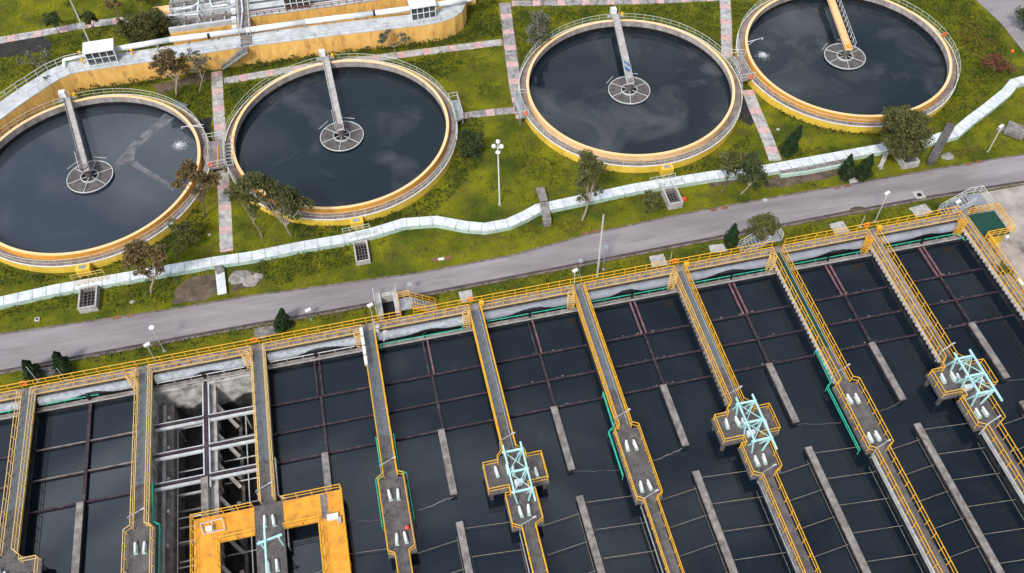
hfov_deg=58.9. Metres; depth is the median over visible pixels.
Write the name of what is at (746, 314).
baffle frame
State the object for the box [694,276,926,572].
water
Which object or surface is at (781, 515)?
walkway
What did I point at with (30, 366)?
cypress tree
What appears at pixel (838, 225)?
concrete pad
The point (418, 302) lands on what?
stair
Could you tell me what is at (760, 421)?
hoist frame
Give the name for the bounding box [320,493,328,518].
cover strip
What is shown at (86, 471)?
baffle frame
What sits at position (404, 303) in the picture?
stair landing
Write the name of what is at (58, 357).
cypress tree
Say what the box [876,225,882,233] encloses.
yellow box
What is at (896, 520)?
water pipe
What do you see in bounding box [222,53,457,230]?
clarifier
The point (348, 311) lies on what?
ground cover
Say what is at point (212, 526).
pipe frame
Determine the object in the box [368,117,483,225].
ground cover
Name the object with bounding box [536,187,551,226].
concrete slab
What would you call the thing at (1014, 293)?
walkway
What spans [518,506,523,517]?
actuator
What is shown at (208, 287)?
bare soil
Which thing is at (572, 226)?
ground cover
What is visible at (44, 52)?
tree
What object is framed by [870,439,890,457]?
bent lamp
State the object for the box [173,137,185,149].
splash
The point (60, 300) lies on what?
ground cover
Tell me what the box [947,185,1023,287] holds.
concrete yard
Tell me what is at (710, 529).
water pipe
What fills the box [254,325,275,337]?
concrete pad
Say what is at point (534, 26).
tree
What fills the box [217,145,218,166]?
yellow pipe
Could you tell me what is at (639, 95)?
well
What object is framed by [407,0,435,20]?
sluice cabin
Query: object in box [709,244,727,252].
concrete pad
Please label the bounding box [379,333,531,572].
water
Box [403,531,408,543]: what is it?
actuator
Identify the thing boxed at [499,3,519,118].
footpath
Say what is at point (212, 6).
white riser
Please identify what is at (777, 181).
bare soil
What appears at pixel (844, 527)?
pier
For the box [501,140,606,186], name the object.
ground cover
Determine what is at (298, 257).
ground cover
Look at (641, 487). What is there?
actuator
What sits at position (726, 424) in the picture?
actuator
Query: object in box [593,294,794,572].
water
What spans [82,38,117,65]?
sluice cabin
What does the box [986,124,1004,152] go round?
lamp post
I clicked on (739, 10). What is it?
ground cover
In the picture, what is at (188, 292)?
bare soil
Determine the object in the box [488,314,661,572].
water
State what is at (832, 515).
water pipe
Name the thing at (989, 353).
pier
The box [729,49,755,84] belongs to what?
access platform
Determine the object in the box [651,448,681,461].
float rope
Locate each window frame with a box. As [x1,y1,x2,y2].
[84,50,117,65]
[283,0,310,10]
[411,6,435,20]
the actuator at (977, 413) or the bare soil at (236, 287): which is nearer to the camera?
the actuator at (977, 413)
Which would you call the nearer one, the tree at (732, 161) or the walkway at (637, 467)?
the walkway at (637, 467)
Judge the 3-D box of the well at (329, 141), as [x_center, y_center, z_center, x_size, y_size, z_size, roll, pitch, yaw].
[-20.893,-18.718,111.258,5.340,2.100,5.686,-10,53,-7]
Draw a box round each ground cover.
[0,27,143,92]
[0,208,210,286]
[0,293,75,313]
[73,68,210,98]
[87,286,474,361]
[103,276,181,307]
[165,78,210,117]
[223,74,277,115]
[225,23,501,75]
[255,243,353,285]
[296,224,353,236]
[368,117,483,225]
[404,51,461,78]
[466,0,500,33]
[474,201,955,294]
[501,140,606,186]
[512,5,592,64]
[519,224,539,232]
[556,218,592,231]
[587,2,721,48]
[666,136,753,176]
[731,0,758,48]
[776,108,885,135]
[784,140,878,159]
[890,0,1012,132]
[952,146,985,157]
[959,19,1004,56]
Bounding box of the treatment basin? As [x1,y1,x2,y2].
[0,220,1023,572]
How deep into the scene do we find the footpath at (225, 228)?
107.83 m
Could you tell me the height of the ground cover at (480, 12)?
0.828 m
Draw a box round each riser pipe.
[177,428,186,572]
[245,415,253,572]
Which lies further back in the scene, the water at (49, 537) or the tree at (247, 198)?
the tree at (247, 198)
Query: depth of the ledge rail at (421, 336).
92.04 m
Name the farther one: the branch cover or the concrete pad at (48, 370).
the branch cover
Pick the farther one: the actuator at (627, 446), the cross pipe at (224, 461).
the cross pipe at (224, 461)
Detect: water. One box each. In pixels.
[0,105,197,252]
[0,419,17,558]
[24,397,136,572]
[237,70,445,206]
[268,354,398,572]
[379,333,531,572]
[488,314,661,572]
[529,30,729,153]
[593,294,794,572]
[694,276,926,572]
[748,0,944,114]
[794,258,1023,572]
[889,241,1023,472]
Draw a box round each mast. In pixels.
[70,0,89,41]
[595,214,603,276]
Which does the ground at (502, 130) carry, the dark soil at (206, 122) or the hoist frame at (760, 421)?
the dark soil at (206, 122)
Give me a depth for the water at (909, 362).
86.42 m
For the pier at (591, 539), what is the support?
in the water at (587, 426)
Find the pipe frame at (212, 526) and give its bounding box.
[200,518,225,535]
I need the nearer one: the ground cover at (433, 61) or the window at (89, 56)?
the window at (89, 56)
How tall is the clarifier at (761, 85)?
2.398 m
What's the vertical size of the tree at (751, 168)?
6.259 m
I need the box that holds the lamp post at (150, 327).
[148,325,165,351]
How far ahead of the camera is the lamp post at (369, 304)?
91.69 m
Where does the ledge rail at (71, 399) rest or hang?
on the treatment basin
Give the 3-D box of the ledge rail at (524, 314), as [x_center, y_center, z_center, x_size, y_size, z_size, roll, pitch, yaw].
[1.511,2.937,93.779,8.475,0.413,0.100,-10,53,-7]
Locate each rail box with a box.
[361,337,364,346]
[362,346,366,355]
[364,356,367,365]
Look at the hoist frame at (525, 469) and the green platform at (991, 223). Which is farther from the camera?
the green platform at (991, 223)
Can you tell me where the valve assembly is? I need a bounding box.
[374,323,386,340]
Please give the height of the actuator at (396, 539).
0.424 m
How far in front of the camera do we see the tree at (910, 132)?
103.21 m
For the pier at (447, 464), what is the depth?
83.72 m
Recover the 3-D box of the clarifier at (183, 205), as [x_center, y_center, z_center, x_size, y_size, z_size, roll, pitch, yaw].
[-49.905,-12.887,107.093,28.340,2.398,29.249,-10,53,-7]
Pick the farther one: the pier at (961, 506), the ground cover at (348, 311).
the ground cover at (348, 311)
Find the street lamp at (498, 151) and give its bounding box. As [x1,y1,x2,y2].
[491,139,503,205]
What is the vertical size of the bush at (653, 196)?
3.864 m
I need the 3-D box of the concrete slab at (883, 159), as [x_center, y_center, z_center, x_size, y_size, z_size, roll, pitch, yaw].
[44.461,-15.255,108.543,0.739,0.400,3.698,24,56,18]
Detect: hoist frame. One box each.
[257,523,284,572]
[502,441,535,503]
[732,394,777,453]
[945,349,1002,405]
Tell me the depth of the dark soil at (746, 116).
113.94 m
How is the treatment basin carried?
on the ground at (502, 130)
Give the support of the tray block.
on the ground at (502, 130)
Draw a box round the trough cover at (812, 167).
[780,159,843,173]
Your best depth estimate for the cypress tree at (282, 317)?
93.40 m
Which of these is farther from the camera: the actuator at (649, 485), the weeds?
the weeds
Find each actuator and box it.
[134,542,137,554]
[142,541,146,553]
[263,515,266,527]
[271,514,276,526]
[275,559,279,571]
[387,489,392,500]
[395,533,398,545]
[396,488,400,500]
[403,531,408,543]
[494,466,499,477]
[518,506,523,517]
[527,504,530,515]
[534,467,539,477]
[624,440,629,451]
[632,439,638,450]
[639,481,643,492]
[646,479,652,490]
[724,418,729,429]
[734,416,741,426]
[753,455,760,466]
[761,453,767,464]
[846,394,853,404]
[854,393,860,403]
[866,432,873,443]
[874,430,881,441]
[940,373,946,383]
[949,371,956,381]
[955,373,962,383]
[974,408,981,418]
[981,406,989,417]
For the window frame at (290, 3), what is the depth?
122.58 m
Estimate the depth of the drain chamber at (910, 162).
107.62 m
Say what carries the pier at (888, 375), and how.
in the water at (909, 362)
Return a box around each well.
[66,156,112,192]
[319,117,363,151]
[606,73,649,103]
[822,43,865,69]
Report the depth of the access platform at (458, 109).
112.92 m
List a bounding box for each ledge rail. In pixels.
[46,394,98,405]
[157,367,243,384]
[270,346,354,363]
[380,324,462,348]
[486,306,565,323]
[591,287,667,301]
[692,269,765,282]
[789,251,861,264]
[884,233,966,246]
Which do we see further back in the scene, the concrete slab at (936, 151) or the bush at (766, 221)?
the concrete slab at (936, 151)
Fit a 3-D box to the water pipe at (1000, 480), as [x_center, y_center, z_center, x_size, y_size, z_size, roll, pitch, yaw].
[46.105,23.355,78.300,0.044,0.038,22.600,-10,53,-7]
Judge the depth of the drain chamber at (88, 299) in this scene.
96.73 m
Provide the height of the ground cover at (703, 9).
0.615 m
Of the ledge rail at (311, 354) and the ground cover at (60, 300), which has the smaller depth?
the ledge rail at (311, 354)
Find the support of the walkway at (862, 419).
on the treatment basin
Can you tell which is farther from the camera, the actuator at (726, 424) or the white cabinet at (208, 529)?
the actuator at (726, 424)
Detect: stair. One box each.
[220,41,248,69]
[409,292,437,311]
[737,228,770,251]
[938,188,976,214]
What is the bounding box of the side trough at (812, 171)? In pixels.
[779,161,842,177]
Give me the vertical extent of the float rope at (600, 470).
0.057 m
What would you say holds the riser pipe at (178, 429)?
on the treatment basin
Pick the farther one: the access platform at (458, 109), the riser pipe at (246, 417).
the access platform at (458, 109)
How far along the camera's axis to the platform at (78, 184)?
107.27 m
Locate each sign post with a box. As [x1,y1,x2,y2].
[305,307,311,320]
[601,245,607,270]
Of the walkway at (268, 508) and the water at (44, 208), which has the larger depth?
the water at (44, 208)
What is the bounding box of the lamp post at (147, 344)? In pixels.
[143,342,156,362]
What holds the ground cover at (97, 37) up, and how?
on the ground at (502, 130)
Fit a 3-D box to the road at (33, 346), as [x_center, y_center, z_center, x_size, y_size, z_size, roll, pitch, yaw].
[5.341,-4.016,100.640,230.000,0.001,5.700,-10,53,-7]
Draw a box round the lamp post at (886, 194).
[873,191,890,222]
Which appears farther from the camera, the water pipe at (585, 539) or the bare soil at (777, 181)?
the bare soil at (777, 181)
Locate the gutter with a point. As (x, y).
(363, 304)
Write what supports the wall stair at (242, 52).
attached to the oxidation channel at (267, 46)
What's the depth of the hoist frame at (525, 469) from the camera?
79.64 m
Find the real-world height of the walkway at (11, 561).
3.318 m
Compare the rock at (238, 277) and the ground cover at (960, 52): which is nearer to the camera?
the rock at (238, 277)
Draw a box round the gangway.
[230,0,251,45]
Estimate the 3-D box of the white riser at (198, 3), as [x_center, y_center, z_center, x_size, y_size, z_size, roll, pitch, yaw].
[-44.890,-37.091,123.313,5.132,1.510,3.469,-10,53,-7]
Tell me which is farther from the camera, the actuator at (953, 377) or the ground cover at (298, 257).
the ground cover at (298, 257)
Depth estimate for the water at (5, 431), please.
85.15 m
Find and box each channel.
[0,3,466,136]
[0,76,1023,309]
[242,0,475,32]
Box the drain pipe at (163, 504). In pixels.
[161,405,166,572]
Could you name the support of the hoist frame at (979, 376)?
on the walkway at (992, 437)
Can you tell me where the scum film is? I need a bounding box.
[114,101,187,189]
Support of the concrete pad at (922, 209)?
on the ground at (502, 130)
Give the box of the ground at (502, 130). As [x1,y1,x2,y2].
[0,0,1023,391]
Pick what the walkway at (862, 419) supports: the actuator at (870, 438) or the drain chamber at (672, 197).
the actuator at (870, 438)
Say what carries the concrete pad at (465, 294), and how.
on the ground at (502, 130)
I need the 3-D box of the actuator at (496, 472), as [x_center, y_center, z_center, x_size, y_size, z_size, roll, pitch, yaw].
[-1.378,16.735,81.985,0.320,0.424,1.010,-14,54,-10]
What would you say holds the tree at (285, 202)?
on the ground at (502, 130)
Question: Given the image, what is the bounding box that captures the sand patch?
[844,206,869,216]
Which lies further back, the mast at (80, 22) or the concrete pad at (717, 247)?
the mast at (80, 22)
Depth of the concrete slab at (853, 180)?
106.50 m
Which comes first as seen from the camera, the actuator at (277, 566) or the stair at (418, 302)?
the actuator at (277, 566)
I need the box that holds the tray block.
[168,0,239,44]
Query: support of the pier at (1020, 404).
in the water at (1004, 337)
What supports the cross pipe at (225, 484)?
attached to the metal framework at (220, 496)
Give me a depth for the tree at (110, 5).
124.02 m
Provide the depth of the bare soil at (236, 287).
98.10 m
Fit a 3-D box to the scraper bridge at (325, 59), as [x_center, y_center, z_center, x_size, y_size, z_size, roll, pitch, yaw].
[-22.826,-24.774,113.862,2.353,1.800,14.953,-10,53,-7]
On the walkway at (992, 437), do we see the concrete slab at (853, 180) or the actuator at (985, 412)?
the actuator at (985, 412)
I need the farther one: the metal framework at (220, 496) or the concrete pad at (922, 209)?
the concrete pad at (922, 209)
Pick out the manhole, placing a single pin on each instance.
(918, 194)
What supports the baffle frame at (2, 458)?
on the treatment basin
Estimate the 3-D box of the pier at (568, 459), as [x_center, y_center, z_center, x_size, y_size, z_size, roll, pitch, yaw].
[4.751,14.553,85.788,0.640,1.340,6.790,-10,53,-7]
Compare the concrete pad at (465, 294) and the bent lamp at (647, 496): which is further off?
the concrete pad at (465, 294)
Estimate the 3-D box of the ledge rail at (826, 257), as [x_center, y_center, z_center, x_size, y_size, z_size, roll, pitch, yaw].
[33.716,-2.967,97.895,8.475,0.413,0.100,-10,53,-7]
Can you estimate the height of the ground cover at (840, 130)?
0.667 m
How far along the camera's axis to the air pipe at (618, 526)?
80.12 m
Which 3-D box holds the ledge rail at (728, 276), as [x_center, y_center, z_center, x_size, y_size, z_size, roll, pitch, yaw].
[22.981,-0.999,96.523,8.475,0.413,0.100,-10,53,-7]
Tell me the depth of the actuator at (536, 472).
81.77 m
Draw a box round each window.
[85,51,116,64]
[284,0,309,8]
[412,6,435,19]
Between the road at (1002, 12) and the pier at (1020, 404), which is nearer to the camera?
the pier at (1020, 404)
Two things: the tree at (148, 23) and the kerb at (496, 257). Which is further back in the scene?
the tree at (148, 23)
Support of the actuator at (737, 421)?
on the walkway at (781, 515)
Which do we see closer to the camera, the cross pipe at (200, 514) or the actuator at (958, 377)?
the cross pipe at (200, 514)
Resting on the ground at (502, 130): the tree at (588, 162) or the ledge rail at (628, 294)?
the tree at (588, 162)
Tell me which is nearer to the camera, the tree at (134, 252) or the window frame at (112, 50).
the tree at (134, 252)
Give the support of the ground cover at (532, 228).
on the ground at (502, 130)
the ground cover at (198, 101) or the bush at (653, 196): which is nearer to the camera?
the bush at (653, 196)
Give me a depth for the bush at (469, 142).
108.05 m
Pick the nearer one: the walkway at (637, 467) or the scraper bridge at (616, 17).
the walkway at (637, 467)
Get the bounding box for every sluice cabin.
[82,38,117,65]
[283,0,310,10]
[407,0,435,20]
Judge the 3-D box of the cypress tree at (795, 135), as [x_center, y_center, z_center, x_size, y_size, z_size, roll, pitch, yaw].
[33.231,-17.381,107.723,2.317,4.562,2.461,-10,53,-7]
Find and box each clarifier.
[0,88,210,276]
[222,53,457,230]
[518,13,742,176]
[735,0,960,132]
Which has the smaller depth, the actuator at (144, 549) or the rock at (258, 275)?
the actuator at (144, 549)
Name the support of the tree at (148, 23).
on the ground at (502, 130)
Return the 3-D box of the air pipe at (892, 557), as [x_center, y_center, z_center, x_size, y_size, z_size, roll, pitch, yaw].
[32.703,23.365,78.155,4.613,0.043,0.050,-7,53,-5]
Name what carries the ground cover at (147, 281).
on the ground at (502, 130)
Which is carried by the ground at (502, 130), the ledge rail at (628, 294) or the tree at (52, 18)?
the tree at (52, 18)
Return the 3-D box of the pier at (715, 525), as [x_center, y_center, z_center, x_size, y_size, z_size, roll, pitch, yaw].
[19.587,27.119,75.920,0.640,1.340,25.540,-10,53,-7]
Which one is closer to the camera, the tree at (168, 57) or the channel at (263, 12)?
the tree at (168, 57)
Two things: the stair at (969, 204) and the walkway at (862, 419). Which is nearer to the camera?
the walkway at (862, 419)
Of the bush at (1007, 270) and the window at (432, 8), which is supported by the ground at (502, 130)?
the bush at (1007, 270)
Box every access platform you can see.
[202,132,233,173]
[448,92,463,124]
[514,83,528,124]
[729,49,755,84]
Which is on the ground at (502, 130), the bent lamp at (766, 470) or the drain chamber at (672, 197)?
the drain chamber at (672, 197)
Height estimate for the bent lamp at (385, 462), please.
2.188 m
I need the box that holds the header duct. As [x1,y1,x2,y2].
[0,222,958,413]
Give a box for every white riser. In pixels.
[165,0,200,22]
[174,0,204,13]
[209,0,227,7]
[240,0,243,27]
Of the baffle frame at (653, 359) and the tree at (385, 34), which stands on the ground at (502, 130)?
the tree at (385, 34)
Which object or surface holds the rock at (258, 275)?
on the bare soil at (236, 287)
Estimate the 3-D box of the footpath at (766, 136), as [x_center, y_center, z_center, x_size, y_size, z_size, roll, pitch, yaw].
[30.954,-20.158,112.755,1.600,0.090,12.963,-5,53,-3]
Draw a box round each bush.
[456,128,484,158]
[642,190,665,212]
[742,211,782,247]
[981,52,1015,74]
[997,260,1013,275]
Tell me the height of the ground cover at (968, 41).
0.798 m
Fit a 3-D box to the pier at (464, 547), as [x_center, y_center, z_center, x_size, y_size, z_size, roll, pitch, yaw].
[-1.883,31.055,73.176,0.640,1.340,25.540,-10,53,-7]
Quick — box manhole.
[912,191,925,198]
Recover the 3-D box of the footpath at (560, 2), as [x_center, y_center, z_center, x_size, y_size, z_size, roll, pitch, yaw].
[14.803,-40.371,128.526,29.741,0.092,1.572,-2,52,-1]
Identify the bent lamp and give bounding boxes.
[379,456,395,474]
[640,489,658,508]
[757,464,776,482]
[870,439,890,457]
[979,415,1000,433]
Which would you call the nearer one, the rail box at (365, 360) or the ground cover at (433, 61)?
the rail box at (365, 360)
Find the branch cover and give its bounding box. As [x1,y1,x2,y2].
[215,268,226,294]
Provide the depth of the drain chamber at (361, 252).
100.54 m
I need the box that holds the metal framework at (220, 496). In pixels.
[157,386,255,572]
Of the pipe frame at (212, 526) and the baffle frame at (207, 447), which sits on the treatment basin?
the baffle frame at (207, 447)
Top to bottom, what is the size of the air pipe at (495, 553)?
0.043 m
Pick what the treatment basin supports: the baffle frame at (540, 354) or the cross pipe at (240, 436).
the baffle frame at (540, 354)
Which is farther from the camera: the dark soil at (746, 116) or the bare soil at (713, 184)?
the dark soil at (746, 116)
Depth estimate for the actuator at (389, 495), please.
80.56 m
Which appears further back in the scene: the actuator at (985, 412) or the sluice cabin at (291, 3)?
the sluice cabin at (291, 3)
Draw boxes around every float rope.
[411,497,452,513]
[576,470,616,471]
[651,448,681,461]
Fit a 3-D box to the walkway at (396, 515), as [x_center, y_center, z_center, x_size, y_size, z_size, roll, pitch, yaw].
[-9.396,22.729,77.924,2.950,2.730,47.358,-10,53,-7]
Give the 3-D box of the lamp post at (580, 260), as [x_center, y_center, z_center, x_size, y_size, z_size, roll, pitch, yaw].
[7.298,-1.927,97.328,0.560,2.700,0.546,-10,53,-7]
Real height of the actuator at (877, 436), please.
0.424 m
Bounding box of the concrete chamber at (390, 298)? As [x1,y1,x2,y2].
[372,284,400,320]
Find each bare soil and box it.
[170,274,216,303]
[173,280,203,301]
[230,270,263,291]
[709,179,739,187]
[764,168,844,187]
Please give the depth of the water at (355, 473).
85.21 m
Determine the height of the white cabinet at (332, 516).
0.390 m
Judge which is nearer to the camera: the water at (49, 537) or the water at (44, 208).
the water at (49, 537)
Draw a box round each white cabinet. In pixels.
[205,525,212,532]
[327,512,337,520]
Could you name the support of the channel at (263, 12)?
on the ground at (502, 130)
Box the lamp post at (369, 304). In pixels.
[367,302,374,321]
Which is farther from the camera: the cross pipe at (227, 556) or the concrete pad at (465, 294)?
the concrete pad at (465, 294)
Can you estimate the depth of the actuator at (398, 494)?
80.59 m
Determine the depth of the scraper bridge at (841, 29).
120.98 m
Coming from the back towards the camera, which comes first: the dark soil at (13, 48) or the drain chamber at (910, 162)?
the dark soil at (13, 48)
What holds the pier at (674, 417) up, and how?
in the water at (698, 404)
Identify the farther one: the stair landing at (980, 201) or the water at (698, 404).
the stair landing at (980, 201)
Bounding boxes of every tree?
[15,45,51,70]
[21,359,46,385]
[42,10,63,35]
[50,351,75,377]
[78,10,99,35]
[103,0,122,18]
[113,7,174,45]
[120,238,166,293]
[148,47,191,96]
[168,218,199,250]
[170,158,222,217]
[172,17,189,26]
[186,47,211,92]
[222,177,262,237]
[234,170,315,235]
[272,308,293,332]
[377,29,409,54]
[525,10,550,52]
[575,148,607,220]
[716,147,745,191]
[723,223,741,248]
[738,150,769,193]
[779,124,802,157]
[838,154,856,182]
[853,154,874,182]
[878,104,936,160]
[1012,6,1023,29]
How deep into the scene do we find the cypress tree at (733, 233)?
99.48 m
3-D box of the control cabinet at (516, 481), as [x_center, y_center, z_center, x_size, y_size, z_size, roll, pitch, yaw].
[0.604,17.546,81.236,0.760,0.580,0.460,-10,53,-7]
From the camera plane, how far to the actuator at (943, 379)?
87.37 m
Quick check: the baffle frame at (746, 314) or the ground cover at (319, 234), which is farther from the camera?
the ground cover at (319, 234)
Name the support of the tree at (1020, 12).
on the ground at (502, 130)
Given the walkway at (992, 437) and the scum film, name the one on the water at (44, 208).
the scum film
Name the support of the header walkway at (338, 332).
on the treatment basin
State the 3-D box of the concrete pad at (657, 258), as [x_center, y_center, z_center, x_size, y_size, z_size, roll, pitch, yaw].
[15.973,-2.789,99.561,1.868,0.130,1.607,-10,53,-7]
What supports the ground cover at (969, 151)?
on the ground at (502, 130)
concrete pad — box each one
[40,366,63,377]
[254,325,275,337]
[458,289,472,302]
[649,254,666,267]
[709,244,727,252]
[829,221,849,233]
[909,204,932,216]
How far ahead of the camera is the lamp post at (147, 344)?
88.42 m
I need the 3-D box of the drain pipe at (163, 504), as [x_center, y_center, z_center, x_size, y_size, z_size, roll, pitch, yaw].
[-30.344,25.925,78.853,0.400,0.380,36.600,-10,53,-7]
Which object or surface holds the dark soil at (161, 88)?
on the ground at (502, 130)
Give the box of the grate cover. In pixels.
[214,265,223,273]
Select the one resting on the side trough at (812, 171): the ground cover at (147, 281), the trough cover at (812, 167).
the trough cover at (812, 167)
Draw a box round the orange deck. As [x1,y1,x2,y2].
[190,484,351,572]
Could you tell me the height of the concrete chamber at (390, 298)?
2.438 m
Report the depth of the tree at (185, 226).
98.72 m
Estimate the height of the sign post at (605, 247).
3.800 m
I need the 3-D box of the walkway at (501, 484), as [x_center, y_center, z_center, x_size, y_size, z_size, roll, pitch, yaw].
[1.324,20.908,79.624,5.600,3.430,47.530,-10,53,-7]
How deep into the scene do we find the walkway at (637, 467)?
83.65 m
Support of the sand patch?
on the ground at (502, 130)
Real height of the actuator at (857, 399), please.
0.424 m
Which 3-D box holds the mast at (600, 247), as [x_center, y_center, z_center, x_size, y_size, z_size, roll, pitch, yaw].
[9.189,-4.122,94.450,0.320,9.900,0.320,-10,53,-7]
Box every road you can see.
[0,155,1023,369]
[977,0,1023,51]
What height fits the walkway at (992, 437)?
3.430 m
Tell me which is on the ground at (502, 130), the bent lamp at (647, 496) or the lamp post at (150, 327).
the lamp post at (150, 327)
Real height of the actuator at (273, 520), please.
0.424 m
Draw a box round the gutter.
[0,181,1023,371]
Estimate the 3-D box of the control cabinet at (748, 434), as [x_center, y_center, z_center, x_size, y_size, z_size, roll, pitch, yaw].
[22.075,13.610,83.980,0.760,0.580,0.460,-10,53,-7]
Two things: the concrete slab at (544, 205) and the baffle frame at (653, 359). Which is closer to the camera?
the baffle frame at (653, 359)
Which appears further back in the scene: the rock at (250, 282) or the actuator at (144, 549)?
the rock at (250, 282)
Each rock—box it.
[228,270,251,284]
[242,277,259,286]
[251,273,263,278]
[941,152,953,159]
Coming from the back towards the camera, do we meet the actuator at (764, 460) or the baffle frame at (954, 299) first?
the baffle frame at (954, 299)
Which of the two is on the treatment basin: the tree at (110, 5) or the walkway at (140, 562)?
the walkway at (140, 562)
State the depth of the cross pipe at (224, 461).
87.74 m
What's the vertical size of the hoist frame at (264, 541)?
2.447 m
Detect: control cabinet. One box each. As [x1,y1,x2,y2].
[514,478,522,486]
[746,429,755,437]
[963,384,973,391]
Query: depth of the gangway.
121.51 m
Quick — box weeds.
[0,0,1022,318]
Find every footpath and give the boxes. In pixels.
[0,16,127,42]
[211,71,232,252]
[224,39,502,83]
[462,107,517,118]
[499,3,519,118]
[512,0,719,5]
[720,0,732,58]
[742,90,780,160]
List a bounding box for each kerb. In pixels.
[0,153,1023,334]
[0,183,1023,374]
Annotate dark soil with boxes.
[0,36,50,56]
[152,73,210,94]
[198,116,211,133]
[740,86,753,125]
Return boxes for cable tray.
[174,20,339,43]
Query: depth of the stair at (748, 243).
99.49 m
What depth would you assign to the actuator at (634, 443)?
83.36 m
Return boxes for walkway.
[0,206,971,400]
[0,387,46,572]
[121,365,162,572]
[241,344,290,572]
[353,324,417,572]
[462,304,548,572]
[567,283,684,572]
[667,265,820,572]
[765,245,957,572]
[860,229,1023,503]
[952,211,1023,319]
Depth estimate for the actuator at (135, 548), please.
77.83 m
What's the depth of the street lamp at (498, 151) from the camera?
98.16 m
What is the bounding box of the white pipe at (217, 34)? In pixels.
[62,0,472,67]
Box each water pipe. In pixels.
[578,513,594,570]
[587,507,606,572]
[694,485,726,571]
[703,481,737,570]
[756,491,790,572]
[807,461,858,571]
[869,467,922,571]
[916,437,991,572]
[978,443,1022,517]
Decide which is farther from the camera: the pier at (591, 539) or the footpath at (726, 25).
the footpath at (726, 25)
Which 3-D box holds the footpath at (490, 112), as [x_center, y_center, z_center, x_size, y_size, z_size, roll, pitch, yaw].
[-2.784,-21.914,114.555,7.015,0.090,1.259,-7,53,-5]
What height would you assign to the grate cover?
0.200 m
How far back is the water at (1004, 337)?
93.97 m
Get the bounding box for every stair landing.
[397,290,411,310]
[761,222,783,242]
[961,186,994,210]
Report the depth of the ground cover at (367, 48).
122.13 m
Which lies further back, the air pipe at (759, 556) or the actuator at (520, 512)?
the actuator at (520, 512)
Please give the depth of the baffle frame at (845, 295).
94.15 m
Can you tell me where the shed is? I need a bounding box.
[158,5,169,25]
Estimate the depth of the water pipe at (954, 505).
81.25 m
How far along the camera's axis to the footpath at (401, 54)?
121.61 m
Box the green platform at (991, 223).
[966,203,1015,253]
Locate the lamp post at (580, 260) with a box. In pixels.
[578,259,582,276]
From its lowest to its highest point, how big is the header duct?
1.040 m
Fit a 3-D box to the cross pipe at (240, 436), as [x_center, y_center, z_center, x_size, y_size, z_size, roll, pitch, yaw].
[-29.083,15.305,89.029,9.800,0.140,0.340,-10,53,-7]
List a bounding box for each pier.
[71,501,85,572]
[201,476,210,517]
[321,452,332,491]
[438,429,456,496]
[456,521,472,572]
[550,406,574,472]
[576,495,604,572]
[659,384,688,448]
[692,470,737,572]
[765,362,799,425]
[804,446,870,572]
[867,342,906,402]
[912,423,1004,572]
[966,322,1009,380]
[1017,400,1023,414]
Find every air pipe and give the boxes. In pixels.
[471,549,522,556]
[594,522,644,529]
[736,552,785,559]
[866,554,915,561]
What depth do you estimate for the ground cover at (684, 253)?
100.05 m
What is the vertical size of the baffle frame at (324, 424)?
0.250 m
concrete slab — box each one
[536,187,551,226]
[847,171,857,182]
[877,152,888,169]
[926,122,954,165]
[996,121,1023,140]
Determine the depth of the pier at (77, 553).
79.80 m
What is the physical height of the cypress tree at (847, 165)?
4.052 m
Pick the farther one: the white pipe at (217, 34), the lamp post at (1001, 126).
the white pipe at (217, 34)
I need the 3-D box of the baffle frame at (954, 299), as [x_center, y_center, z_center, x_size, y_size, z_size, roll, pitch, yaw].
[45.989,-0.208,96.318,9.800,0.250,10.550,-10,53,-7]
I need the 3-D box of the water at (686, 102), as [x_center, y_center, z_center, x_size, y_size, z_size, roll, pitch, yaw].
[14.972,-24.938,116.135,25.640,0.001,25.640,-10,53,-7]
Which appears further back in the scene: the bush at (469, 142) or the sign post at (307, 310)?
the bush at (469, 142)
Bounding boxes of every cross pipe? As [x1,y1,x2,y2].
[178,455,255,472]
[178,477,256,495]
[178,500,258,519]
[178,549,255,568]
[180,414,249,429]
[225,433,255,439]
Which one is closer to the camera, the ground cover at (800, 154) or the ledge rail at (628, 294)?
the ledge rail at (628, 294)
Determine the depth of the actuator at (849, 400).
86.10 m
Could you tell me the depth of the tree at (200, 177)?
98.85 m
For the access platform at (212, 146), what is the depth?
108.61 m
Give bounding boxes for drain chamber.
[70,269,107,313]
[342,223,373,265]
[650,173,682,209]
[881,142,919,169]
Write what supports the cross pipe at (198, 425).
attached to the metal framework at (220, 496)
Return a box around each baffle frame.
[0,455,13,519]
[28,403,135,514]
[154,381,257,491]
[270,360,376,464]
[384,340,493,440]
[496,320,603,417]
[602,301,711,394]
[707,282,815,372]
[808,264,915,351]
[907,246,1013,331]
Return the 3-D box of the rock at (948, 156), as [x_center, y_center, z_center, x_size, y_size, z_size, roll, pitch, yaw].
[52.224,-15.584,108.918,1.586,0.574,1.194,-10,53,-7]
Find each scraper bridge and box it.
[57,89,90,173]
[317,49,343,131]
[607,6,634,85]
[827,0,856,50]
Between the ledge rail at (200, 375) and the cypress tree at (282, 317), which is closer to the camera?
the ledge rail at (200, 375)
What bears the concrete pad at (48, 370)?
on the ground at (502, 130)
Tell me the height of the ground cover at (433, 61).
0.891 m
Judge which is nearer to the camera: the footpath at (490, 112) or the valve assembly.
the valve assembly
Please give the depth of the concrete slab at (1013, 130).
110.61 m

